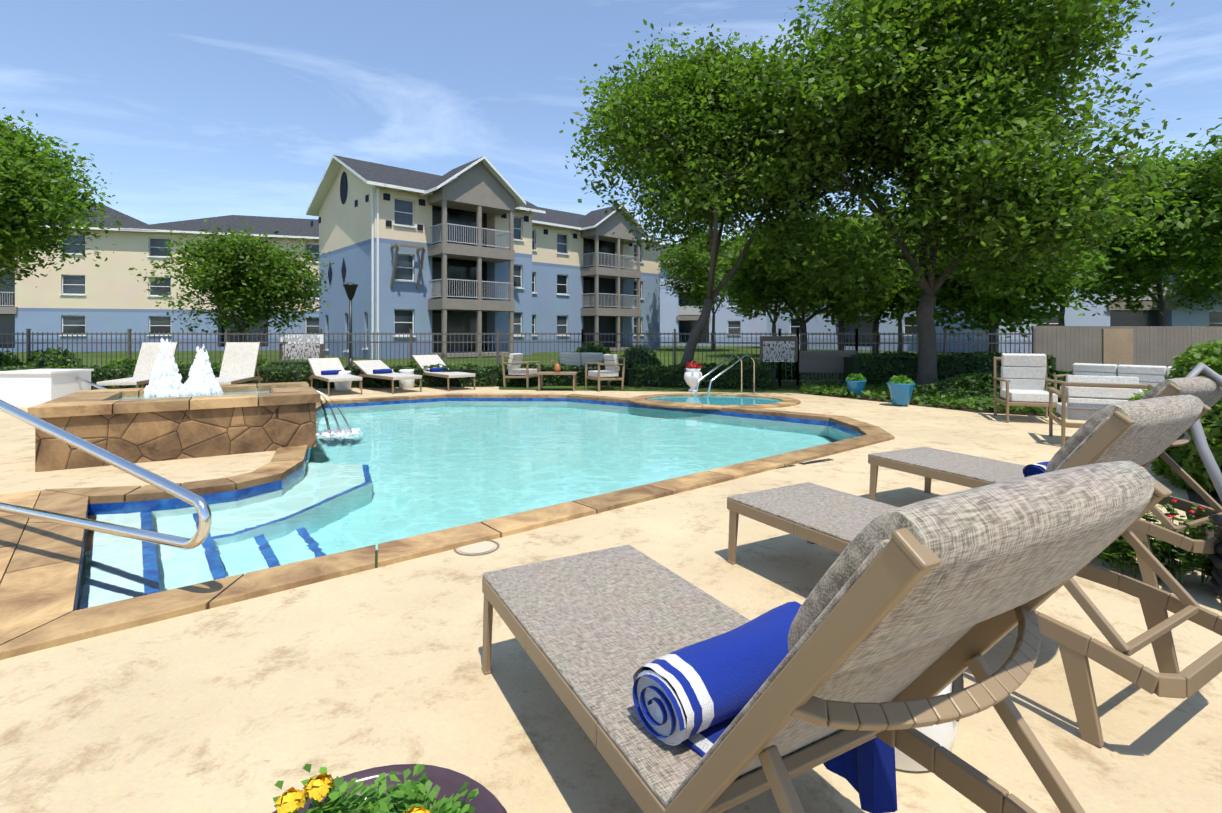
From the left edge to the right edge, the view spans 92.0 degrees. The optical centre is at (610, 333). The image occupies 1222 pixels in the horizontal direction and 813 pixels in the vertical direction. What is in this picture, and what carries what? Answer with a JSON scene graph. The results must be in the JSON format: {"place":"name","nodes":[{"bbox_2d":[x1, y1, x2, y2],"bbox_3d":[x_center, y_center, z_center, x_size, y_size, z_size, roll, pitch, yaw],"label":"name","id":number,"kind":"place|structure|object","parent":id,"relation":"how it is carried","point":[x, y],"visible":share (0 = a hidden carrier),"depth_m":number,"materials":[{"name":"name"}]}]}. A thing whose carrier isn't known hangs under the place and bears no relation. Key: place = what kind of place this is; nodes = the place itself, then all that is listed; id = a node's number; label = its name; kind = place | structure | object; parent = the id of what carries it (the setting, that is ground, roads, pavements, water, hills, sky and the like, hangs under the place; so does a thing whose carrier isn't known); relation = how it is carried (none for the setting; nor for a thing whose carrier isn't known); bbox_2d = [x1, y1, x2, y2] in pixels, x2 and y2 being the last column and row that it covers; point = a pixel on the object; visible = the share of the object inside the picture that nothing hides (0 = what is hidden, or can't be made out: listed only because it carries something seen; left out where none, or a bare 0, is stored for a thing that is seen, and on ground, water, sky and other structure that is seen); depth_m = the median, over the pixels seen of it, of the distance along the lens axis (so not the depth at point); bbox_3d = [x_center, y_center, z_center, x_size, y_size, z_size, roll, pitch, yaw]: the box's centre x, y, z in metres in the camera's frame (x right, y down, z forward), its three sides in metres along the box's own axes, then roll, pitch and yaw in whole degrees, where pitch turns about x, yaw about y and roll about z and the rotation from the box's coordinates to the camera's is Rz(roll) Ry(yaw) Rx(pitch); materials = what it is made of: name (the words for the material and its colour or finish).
{"place":"outdoors","nodes":[
{"label":"outdoors","id":0,"kind":"place"},
{"bbox_2d":[0,107,123,289],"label":"tree","id":1,"kind":"object","parent":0,"point":[42,181],"depth_m":15.07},
{"bbox_2d":[0,227,318,351],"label":"apartment walls","id":2,"kind":"structure","parent":0,"point":[115,299],"depth_m":42.86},
{"bbox_2d":[0,235,318,347],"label":"windows","id":3,"kind":"structure","parent":2,"relation":"in","point":[7,322],"depth_m":42.42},
{"bbox_2d":[0,225,318,335],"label":"building trim","id":4,"kind":"structure","parent":2,"relation":"attached to","point":[8,310],"depth_m":42.98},
{"bbox_2d":[44,204,318,236],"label":"roof","id":5,"kind":"structure","parent":2,"relation":"on","point":[284,226],"depth_m":46.35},
{"bbox_2d":[319,165,531,358],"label":"apartment walls","id":6,"kind":"structure","parent":0,"point":[345,230],"depth_m":32.08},
{"bbox_2d":[347,199,520,351],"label":"windows","id":7,"kind":"structure","parent":6,"relation":"in","point":[461,321],"depth_m":34.02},
{"bbox_2d":[334,155,544,210],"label":"roof","id":8,"kind":"structure","parent":6,"relation":"on","point":[382,173],"depth_m":32.63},
{"bbox_2d":[3,346,974,608],"bbox_3d":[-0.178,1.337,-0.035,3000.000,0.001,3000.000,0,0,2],"label":"ground","id":9,"kind":"structure","parent":0,"point":[665,354],"depth_m":32.44,"materials":[{"name":"green plant"}]},
{"bbox_2d":[128,218,334,346],"bbox_3d":[-14.985,-1.500,23.470,7.450,5.703,6.826,0,0,2],"label":"round tree","id":10,"kind":"object","parent":9,"relation":"on","point":[223,264],"depth_m":22.57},
{"bbox_2d":[212,354,272,368],"bbox_3d":[-9.742,0.938,15.615,1.512,0.982,1.134,0,0,2],"label":"loose shrub","id":11,"kind":"object","parent":9,"relation":"on","point":[263,363],"depth_m":15.52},
{"bbox_2d":[343,282,357,366],"bbox_3d":[-8.699,-0.184,19.719,0.480,3.030,0.468,0,0,2],"label":"lamp post","id":12,"kind":"object","parent":9,"relation":"on","point":[350,288],"visible":0.83,"depth_m":19.67,"materials":[{"name":"black"}]},
{"bbox_2d":[406,358,418,367],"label":"loose shrub","id":13,"kind":"object","parent":9,"relation":"on","point":[411,363],"depth_m":15.68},
{"bbox_2d":[306,155,545,358],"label":"building trim","id":14,"kind":"structure","parent":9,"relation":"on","point":[481,185],"depth_m":31.98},
{"bbox_2d":[74,398,862,610],"bbox_3d":[-1.057,1.921,7.547,8.930,1.120,9.648,0,0,2],"label":"tile","id":15,"kind":"object","parent":9,"relation":"in","point":[124,505],"visible":0.1,"depth_m":8.45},
{"bbox_2d":[0,393,894,659],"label":"pool coping","id":16,"kind":"object","parent":15,"relation":"on","point":[38,587],"visible":0.85,"depth_m":3.60,"materials":[{"name":"stone"}]},
{"bbox_2d":[76,400,858,609],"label":"pool water","id":17,"kind":"structure","parent":15,"relation":"in","point":[394,471],"depth_m":5.81,"materials":[{"name":"liquid"}]},
{"bbox_2d":[144,338,361,437],"bbox_3d":[-4.653,0.747,7.871,2.477,1.391,0.690,0,0,-25],"label":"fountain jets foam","id":18,"kind":"object","parent":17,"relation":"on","point":[201,378],"visible":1,"depth_m":7.40,"materials":[{"name":"white liquid"}]},
{"bbox_2d":[316,390,351,436],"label":"water jets","id":19,"kind":"object","parent":17,"relation":"on","point":[326,419],"visible":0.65,"depth_m":8.21},
{"bbox_2d":[576,343,610,359],"bbox_3d":[-0.542,0.836,16.350,1.450,1.214,1.382,0,0,2],"label":"loose shrub","id":20,"kind":"object","parent":9,"relation":"on","point":[600,347],"depth_m":16.15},
{"bbox_2d":[0,387,1221,812],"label":"pool deck","id":21,"kind":"structure","parent":9,"relation":"on","point":[242,705],"depth_m":2.23,"materials":[{"name":"concrete"}]},
{"bbox_2d":[0,350,24,370],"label":"loose shrub","id":22,"kind":"object","parent":21,"relation":"on","point":[15,361],"depth_m":14.88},
{"bbox_2d":[0,490,40,583],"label":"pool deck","id":23,"kind":"structure","parent":21,"relation":"on","point":[12,527],"depth_m":3.99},
{"bbox_2d":[0,369,93,405],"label":"white deck box","id":24,"kind":"object","parent":21,"relation":"on","point":[32,387],"visible":0.88,"depth_m":10.79,"materials":[{"name":"white paint"}]},
{"bbox_2d":[21,346,84,368],"bbox_3d":[-14.402,0.876,15.195,1.192,1.093,1.359,0,0,2],"label":"loose shrub","id":25,"kind":"object","parent":21,"relation":"on","point":[36,354],"depth_m":15.00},
{"bbox_2d":[104,356,137,369],"bbox_3d":[-12.560,1.002,15.304,1.133,0.816,1.146,0,0,2],"label":"loose shrub","id":26,"kind":"object","parent":21,"relation":"on","point":[121,361],"depth_m":15.13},
{"bbox_2d":[96,341,181,389],"bbox_3d":[-9.950,0.759,12.547,0.688,1.153,1.984,0,0,-14],"label":"lounger","id":27,"kind":"object","parent":21,"relation":"on","point":[146,360],"visible":0.56,"depth_m":12.94,"materials":[{"name":"white"}]},
{"bbox_2d":[28,382,319,471],"bbox_3d":[-5.003,1.021,7.130,2.498,0.620,2.088,0,0,-31],"label":"stone fountain","id":28,"kind":"object","parent":21,"relation":"on","point":[282,414],"visible":0.81,"depth_m":6.27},
{"bbox_2d":[117,391,271,399],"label":"fountain water","id":29,"kind":"structure","parent":28,"relation":"in","point":[226,393],"depth_m":7.40,"materials":[{"name":"teal liquid"}]},
{"bbox_2d":[214,341,262,384],"bbox_3d":[-8.112,0.759,12.594,0.688,1.153,1.984,0,0,-14],"label":"lounger","id":30,"kind":"object","parent":21,"relation":"on","point":[239,362],"visible":0.85,"depth_m":13.07,"materials":[{"name":"white"}]},
{"bbox_2d":[0,362,628,389],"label":"hedge","id":31,"kind":"object","parent":21,"relation":"on","point":[291,367],"depth_m":14.54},
{"bbox_2d":[307,357,361,396],"bbox_3d":[-6.316,0.966,13.437,0.688,0.741,2.154,0,0,-38],"label":"lounger","id":32,"kind":"object","parent":21,"relation":"on","point":[318,365],"visible":0.9,"depth_m":13.73,"materials":[{"name":"white"}]},
{"bbox_2d":[321,370,342,374],"bbox_3d":[-6.444,0.902,13.603,0.452,0.107,0.245,0,0,-38],"label":"towel","id":33,"kind":"object","parent":32,"relation":"on","point":[330,372],"visible":0.77,"depth_m":13.50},
{"bbox_2d":[334,371,351,390],"bbox_3d":[-6.250,1.106,13.762,0.380,0.450,0.380,0,0,2],"label":"side table","id":34,"kind":"object","parent":21,"relation":"on","point":[343,386],"visible":0.75,"depth_m":13.61,"materials":[{"name":"plastic"}]},
{"bbox_2d":[0,354,754,549],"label":"pool handrails","id":35,"kind":"object","parent":21,"relation":"on","point":[199,503],"visible":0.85,"depth_m":3.11,"materials":[{"name":"silver metal"}]},
{"bbox_2d":[352,360,421,393],"bbox_3d":[-5.294,1.001,13.868,2.181,0.669,0.688,0,0,44],"label":"lounger","id":36,"kind":"object","parent":21,"relation":"on","point":[366,367],"visible":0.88,"depth_m":13.93,"materials":[{"name":"white"}]},
{"bbox_2d":[373,369,392,373],"bbox_3d":[-5.435,0.902,14.006,0.244,0.107,0.452,0,0,44],"label":"towel","id":37,"kind":"object","parent":36,"relation":"on","point":[378,371],"visible":0.98,"depth_m":13.91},
{"bbox_2d":[272,764,506,812],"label":"planter bowl","id":38,"kind":"object","parent":21,"relation":"on","point":[449,782],"visible":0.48,"depth_m":1.37,"materials":[{"name":"purple ceramic"}]},
{"bbox_2d":[273,763,478,812],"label":"marigolds","id":39,"kind":"object","parent":38,"relation":"in","point":[416,793],"depth_m":1.20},
{"bbox_2d":[399,369,414,388],"bbox_3d":[-4.963,1.106,14.340,0.380,0.450,0.380,0,0,2],"label":"side table","id":40,"kind":"object","parent":21,"relation":"on","point":[406,383],"visible":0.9,"depth_m":14.20,"materials":[{"name":"plastic"}]},
{"bbox_2d":[411,354,475,390],"bbox_3d":[-4.143,0.945,14.491,0.688,0.782,2.135,0,0,-41],"label":"lounger","id":41,"kind":"object","parent":21,"relation":"on","point":[424,360],"visible":0.65,"depth_m":14.61,"materials":[{"name":"white"}]},
{"bbox_2d":[430,367,448,371],"bbox_3d":[-4.287,0.902,14.657,0.452,0.107,0.245,0,0,-41],"label":"towel","id":42,"kind":"object","parent":41,"relation":"on","point":[435,369],"visible":0.81,"depth_m":14.52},
{"bbox_2d":[454,540,499,554],"bbox_3d":[-0.833,1.327,3.663,0.280,0.001,0.280,0,0,2],"label":"skimmer lid","id":43,"kind":"object","parent":21,"relation":"on","point":[482,546],"visible":0.79,"depth_m":3.64,"materials":[{"name":"beige"}]},
{"bbox_2d":[0,329,1035,385],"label":"fence","id":44,"kind":"object","parent":21,"relation":"on","point":[819,362],"visible":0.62,"depth_m":15.34,"materials":[{"name":"black metal"}]},
{"bbox_2d":[280,334,323,358],"bbox_3d":[-8.348,0.369,15.906,1.212,0.676,0.020,0,0,2],"label":"no diving sign","id":45,"kind":"object","parent":44,"relation":"attached to","point":[301,346],"visible":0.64,"depth_m":15.89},
{"bbox_2d":[760,336,797,361],"bbox_3d":[4.205,0.398,14.800,0.933,0.644,0.020,0,0,2],"label":"sign","id":46,"kind":"object","parent":44,"relation":"attached to","point":[778,348],"visible":1,"depth_m":14.79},
{"bbox_2d":[536,372,577,390],"bbox_3d":[-1.244,1.121,13.733,0.900,0.420,0.550,0,0,2],"label":"coffee table","id":47,"kind":"object","parent":21,"relation":"on","point":[560,373],"visible":0.81,"depth_m":13.50,"materials":[{"name":"brown"}]},
{"bbox_2d":[585,354,624,391],"bbox_3d":[-0.139,0.914,13.881,0.734,0.838,0.690,0,0,-30],"label":"patio chair","id":48,"kind":"object","parent":21,"relation":"on","point":[610,372],"visible":0.96,"depth_m":13.75,"materials":[{"name":"brown"}]},
{"bbox_2d":[628,393,800,408],"bbox_3d":[1.995,1.314,11.543,3.324,0.035,2.476,0,0,2],"label":"spa coping","id":49,"kind":"object","parent":21,"relation":"on","point":[785,402],"visible":0.92,"depth_m":11.03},
{"bbox_2d":[647,396,781,404],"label":"spa water","id":50,"kind":"structure","parent":21,"relation":"on","point":[723,400],"depth_m":11.62,"materials":[{"name":"teal liquid"}]},
{"bbox_2d":[776,458,832,468],"bbox_3d":[1.884,1.327,5.972,0.999,0.002,0.075,0,0,-29],"label":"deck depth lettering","id":51,"kind":"object","parent":21,"relation":"on","point":[823,460],"visible":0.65,"depth_m":6.05,"materials":[{"name":"grey paint"}]},
{"bbox_2d":[481,461,1171,812],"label":"chaise lounge","id":52,"kind":"object","parent":21,"relation":"on","point":[906,615],"visible":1,"depth_m":1.05,"materials":[{"name":"grey"}]},
{"bbox_2d":[633,601,800,756],"bbox_3d":[0.360,0.872,1.514,0.592,0.166,0.280,0,0,-36],"label":"rolled towel","id":53,"kind":"object","parent":52,"relation":"on","point":[696,697],"visible":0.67,"depth_m":1.42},
{"bbox_2d":[823,737,896,812],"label":"draped towel","id":54,"kind":"object","parent":52,"relation":"hanging from","point":[867,771],"visible":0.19,"depth_m":1.56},
{"bbox_2d":[886,382,915,406],"bbox_3d":[5.304,1.119,10.797,0.490,0.425,0.490,0,0,2],"label":"blue pot","id":55,"kind":"object","parent":21,"relation":"on","point":[901,394],"visible":0.79,"depth_m":10.65,"materials":[{"name":"blue ceramic"}]},
{"bbox_2d":[888,375,913,384],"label":"potted plant","id":56,"kind":"object","parent":55,"relation":"in","point":[898,379],"visible":0.85,"depth_m":10.70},
{"bbox_2d":[895,682,958,771],"bbox_3d":[0.928,1.097,1.946,0.396,0.468,0.396,0,0,2],"label":"side table","id":57,"kind":"object","parent":21,"relation":"on","point":[944,734],"visible":0.06,"depth_m":1.77,"materials":[{"name":"white ceramic"}]},
{"bbox_2d":[952,673,963,721],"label":"garden stool openings","id":58,"kind":"object","parent":57,"relation":"attached to","point":[958,683],"depth_m":1.80,"materials":[{"name":"grey"}]},
{"bbox_2d":[800,376,1066,414],"bbox_3d":[11.055,1.240,12.042,13.773,0.235,7.863,0,0,2],"label":"groundcover bed","id":59,"kind":"object","parent":21,"relation":"on","point":[875,390],"visible":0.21,"depth_m":11.35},
{"bbox_2d":[845,380,866,396],"bbox_3d":[5.065,1.151,12.197,0.416,0.361,0.416,0,0,2],"label":"blue pot","id":60,"kind":"object","parent":59,"relation":"on","point":[857,387],"visible":0.65,"depth_m":12.06,"materials":[{"name":"blue ceramic"}]},
{"bbox_2d":[846,373,865,382],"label":"potted plant","id":61,"kind":"object","parent":60,"relation":"in","point":[856,377],"visible":0.83,"depth_m":12.12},
{"bbox_2d":[727,395,1221,746],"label":"chaise lounge","id":62,"kind":"object","parent":21,"relation":"on","point":[1144,433],"visible":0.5,"depth_m":2.03,"materials":[{"name":"grey"}]},
{"bbox_2d":[885,368,1071,402],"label":"plants","id":63,"kind":"object","parent":21,"relation":"on","point":[960,381],"depth_m":11.28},
{"bbox_2d":[993,353,1061,422],"bbox_3d":[6.378,0.826,9.050,0.750,1.013,0.894,0,0,22],"label":"armchair","id":64,"kind":"object","parent":21,"relation":"on","point":[1023,379],"visible":0.83,"depth_m":9.18,"materials":[{"name":"white"}]},
{"bbox_2d":[868,375,1221,587],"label":"chaise lounge","id":65,"kind":"object","parent":21,"relation":"on","point":[930,464],"visible":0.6,"depth_m":3.46,"materials":[{"name":"grey"}]},
{"bbox_2d":[1023,461,1049,476],"bbox_3d":[2.893,0.887,3.727,0.512,0.137,0.262,0,0,-21],"label":"rolled towel","id":66,"kind":"object","parent":65,"relation":"on","point":[1034,469],"visible":0.17,"depth_m":3.70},
{"bbox_2d":[1047,375,1151,445],"bbox_3d":[5.804,0.914,7.054,0.830,0.838,0.914,0,0,28],"label":"outdoor sofa","id":67,"kind":"object","parent":21,"relation":"on","point":[1088,397],"visible":0.73,"depth_m":6.84,"materials":[{"name":"white"}]},
{"bbox_2d":[1053,363,1174,398],"bbox_3d":[8.322,0.923,9.331,0.914,0.818,1.970,0,0,-35],"label":"outdoor sofa","id":68,"kind":"object","parent":21,"relation":"on","point":[1150,374],"visible":0.25,"depth_m":9.60,"materials":[{"name":"white"}]},
{"bbox_2d":[1098,499,1219,586],"bbox_3d":[3.015,1.134,3.283,0.725,0.377,0.714,0,0,2],"label":"salvia","id":69,"kind":"object","parent":21,"relation":"on","point":[1156,548],"depth_m":3.19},
{"bbox_2d":[1128,339,1221,494],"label":"shrub","id":70,"kind":"object","parent":21,"relation":"on","point":[1209,354],"depth_m":4.86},
{"bbox_2d":[1186,486,1221,597],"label":"mulch bed","id":71,"kind":"object","parent":21,"relation":"on","point":[1194,496],"depth_m":4.68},
{"bbox_2d":[1185,362,1221,596],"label":"pool vacuum hose coil","id":72,"kind":"object","parent":71,"relation":"on","point":[1207,459],"visible":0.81,"depth_m":2.96,"materials":[{"name":"grey"}]},
{"bbox_2d":[618,345,661,367],"bbox_3d":[0.805,0.870,16.665,1.307,1.150,0.966,0,0,2],"label":"loose shrub","id":73,"kind":"object","parent":9,"relation":"on","point":[644,349],"depth_m":16.44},
{"bbox_2d":[653,228,741,350],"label":"tree","id":74,"kind":"object","parent":9,"relation":"on","point":[693,259],"depth_m":43.13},
{"bbox_2d":[660,261,740,332],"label":"apartment trim","id":75,"kind":"structure","parent":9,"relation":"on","point":[689,310],"depth_m":61.56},
{"bbox_2d":[559,19,864,367],"bbox_3d":[2.499,-3.077,15.330,7.370,8.941,7.839,0,0,2],"label":"tree","id":76,"kind":"object","parent":9,"relation":"on","point":[668,80],"depth_m":13.40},
{"bbox_2d":[726,357,764,367],"bbox_3d":[3.786,1.027,16.772,1.170,0.754,1.286,0,0,2],"label":"loose shrub","id":77,"kind":"object","parent":9,"relation":"on","point":[744,359],"depth_m":16.50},
{"bbox_2d":[705,266,816,335],"bbox_3d":[8.723,-1.945,32.922,7.366,6.594,7.089,0,0,2],"label":"tree","id":78,"kind":"object","parent":9,"relation":"on","point":[749,310],"depth_m":32.76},
{"bbox_2d":[758,362,809,379],"bbox_3d":[4.955,1.002,16.997,1.616,0.813,1.010,0,0,2],"label":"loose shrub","id":79,"kind":"object","parent":9,"relation":"on","point":[782,376],"depth_m":16.66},
{"bbox_2d":[695,206,909,350],"bbox_3d":[6.755,-1.622,20.740,7.554,5.946,6.445,0,0,2],"label":"tree","id":80,"kind":"object","parent":9,"relation":"on","point":[742,280],"depth_m":20.00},
{"bbox_2d":[777,208,904,350],"bbox_3d":[10.465,-2.058,26.777,7.687,6.818,7.215,0,0,2],"label":"tree","id":81,"kind":"object","parent":9,"relation":"on","point":[851,321],"depth_m":26.60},
{"bbox_2d":[819,203,942,354],"bbox_3d":[10.739,-1.948,23.593,6.283,6.598,6.826,0,0,2],"label":"tree","id":82,"kind":"object","parent":9,"relation":"on","point":[897,299],"depth_m":22.83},
{"bbox_2d":[886,299,938,352],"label":"tree","id":83,"kind":"object","parent":9,"relation":"on","point":[900,336],"depth_m":35.35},
{"bbox_2d":[692,0,1221,384],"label":"tree","id":84,"kind":"object","parent":9,"relation":"on","point":[902,46],"depth_m":11.90,"materials":[{"name":"plant"}]},
{"bbox_2d":[896,223,1123,355],"bbox_3d":[12.430,-1.451,19.124,5.988,5.604,6.212,0,0,2],"label":"tree","id":85,"kind":"object","parent":9,"relation":"on","point":[1018,306],"depth_m":18.50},
{"bbox_2d":[1020,171,1174,325],"bbox_3d":[22.528,-3.383,29.500,10.009,9.468,9.428,0,0,2],"label":"tree","id":86,"kind":"object","parent":9,"relation":"on","point":[1062,310],"depth_m":29.22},
{"bbox_2d":[1031,326,1221,373],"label":"fence","id":87,"kind":"object","parent":9,"relation":"on","point":[1067,347],"visible":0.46,"depth_m":15.54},
{"bbox_2d":[1102,329,1132,364],"bbox_3d":[13.249,0.381,15.422,0.950,1.000,0.030,0,0,-11],"label":"fence panel","id":88,"kind":"object","parent":87,"relation":"attached to","point":[1117,346],"visible":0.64,"depth_m":15.40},
{"bbox_2d":[1044,283,1221,323],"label":"apartment trim","id":89,"kind":"structure","parent":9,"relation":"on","point":[1170,306],"depth_m":34.06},
{"bbox_2d":[1061,140,1221,325],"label":"tree","id":90,"kind":"object","parent":9,"relation":"on","point":[1138,265],"depth_m":21.89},
{"bbox_2d":[1153,117,1221,290],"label":"tree","id":91,"kind":"object","parent":9,"relation":"on","point":[1216,158],"depth_m":20.54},
{"bbox_2d":[1159,252,1221,313],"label":"tree","id":92,"kind":"object","parent":9,"relation":"on","point":[1191,290],"depth_m":32.44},
{"bbox_2d":[532,222,659,352],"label":"apartment walls","id":93,"kind":"structure","parent":0,"point":[549,264],"depth_m":42.50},
{"bbox_2d":[532,231,640,346],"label":"windows","id":94,"kind":"structure","parent":93,"relation":"in","point":[606,324],"depth_m":45.03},
{"bbox_2d":[532,204,663,242],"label":"roof","id":95,"kind":"structure","parent":93,"relation":"on","point":[593,218],"depth_m":43.38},
{"bbox_2d":[532,205,669,350],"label":"building trim","id":96,"kind":"structure","parent":93,"relation":"attached to","point":[605,228],"depth_m":43.00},
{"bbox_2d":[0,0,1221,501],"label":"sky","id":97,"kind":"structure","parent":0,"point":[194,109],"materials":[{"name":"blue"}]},
{"bbox_2d":[499,382,801,392],"bbox_3d":[1.390,1.325,14.671,9.028,0.001,3.059,0,0,2],"label":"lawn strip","id":98,"kind":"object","parent":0,"point":[788,387],"visible":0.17,"depth_m":14.13,"materials":[{"name":"green plant"}]},
{"bbox_2d":[502,353,540,388],"bbox_3d":[-2.212,0.914,14.544,0.734,0.838,0.690,0,0,20],"label":"patio chair","id":99,"kind":"object","parent":98,"relation":"on","point":[515,362],"visible":0.88,"depth_m":14.35,"materials":[{"name":"brown"}]},
{"bbox_2d":[550,352,603,383],"bbox_3d":[-0.827,0.923,15.474,1.370,0.818,0.734,0,0,14],"label":"sofa","id":100,"kind":"object","parent":98,"relation":"on","point":[570,358],"visible":0.46,"depth_m":15.59,"materials":[{"name":"grey"}]},
{"bbox_2d":[684,368,701,391],"bbox_3d":[1.871,1.066,13.432,0.423,0.531,0.423,0,0,2],"label":"urn planter","id":101,"kind":"object","parent":98,"relation":"on","point":[692,376],"visible":0.9,"depth_m":13.29,"materials":[{"name":"white"}]},
{"bbox_2d":[686,361,701,368],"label":"flowers","id":102,"kind":"object","parent":101,"relation":"on","point":[691,365],"visible":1,"depth_m":13.36,"materials":[{"name":"red plant"}]},
{"bbox_2d":[628,362,774,388],"bbox_3d":[2.226,1.032,14.707,3.524,0.651,1.029,0,0,10],"label":"hedge","id":103,"kind":"object","parent":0,"point":[678,381],"depth_m":14.39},
{"bbox_2d":[660,262,766,345],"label":"apartment walls","id":104,"kind":"structure","parent":0,"point":[669,321],"depth_m":60.99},
{"bbox_2d":[679,265,739,341],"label":"apartment windows","id":105,"kind":"structure","parent":104,"relation":"in","point":[686,326],"depth_m":62.47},
{"bbox_2d":[767,232,948,351],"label":"apartment walls","id":106,"kind":"structure","parent":0,"point":[813,325],"depth_m":47.76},
{"bbox_2d":[788,310,916,335],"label":"apartment trim","id":107,"kind":"structure","parent":106,"relation":"attached to","point":[857,315],"depth_m":45.80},
{"bbox_2d":[791,316,917,346],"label":"apartment windows","id":108,"kind":"structure","parent":106,"relation":"in","point":[866,327],"depth_m":47.07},
{"bbox_2d":[801,390,1056,415],"bbox_3d":[11.070,1.321,12.008,13.837,0.001,7.824,0,0,2],"label":"edging","id":109,"kind":"object","parent":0,"point":[965,407],"visible":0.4,"depth_m":10.63,"materials":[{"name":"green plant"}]},
{"bbox_2d":[839,350,1055,384],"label":"hedge","id":110,"kind":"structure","parent":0,"point":[853,365],"depth_m":14.37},
{"bbox_2d":[949,221,1221,353],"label":"apartment walls","id":111,"kind":"structure","parent":0,"point":[1179,316],"depth_m":34.64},
{"bbox_2d":[1039,274,1221,325],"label":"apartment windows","id":112,"kind":"structure","parent":111,"relation":"in","point":[1127,318],"depth_m":35.04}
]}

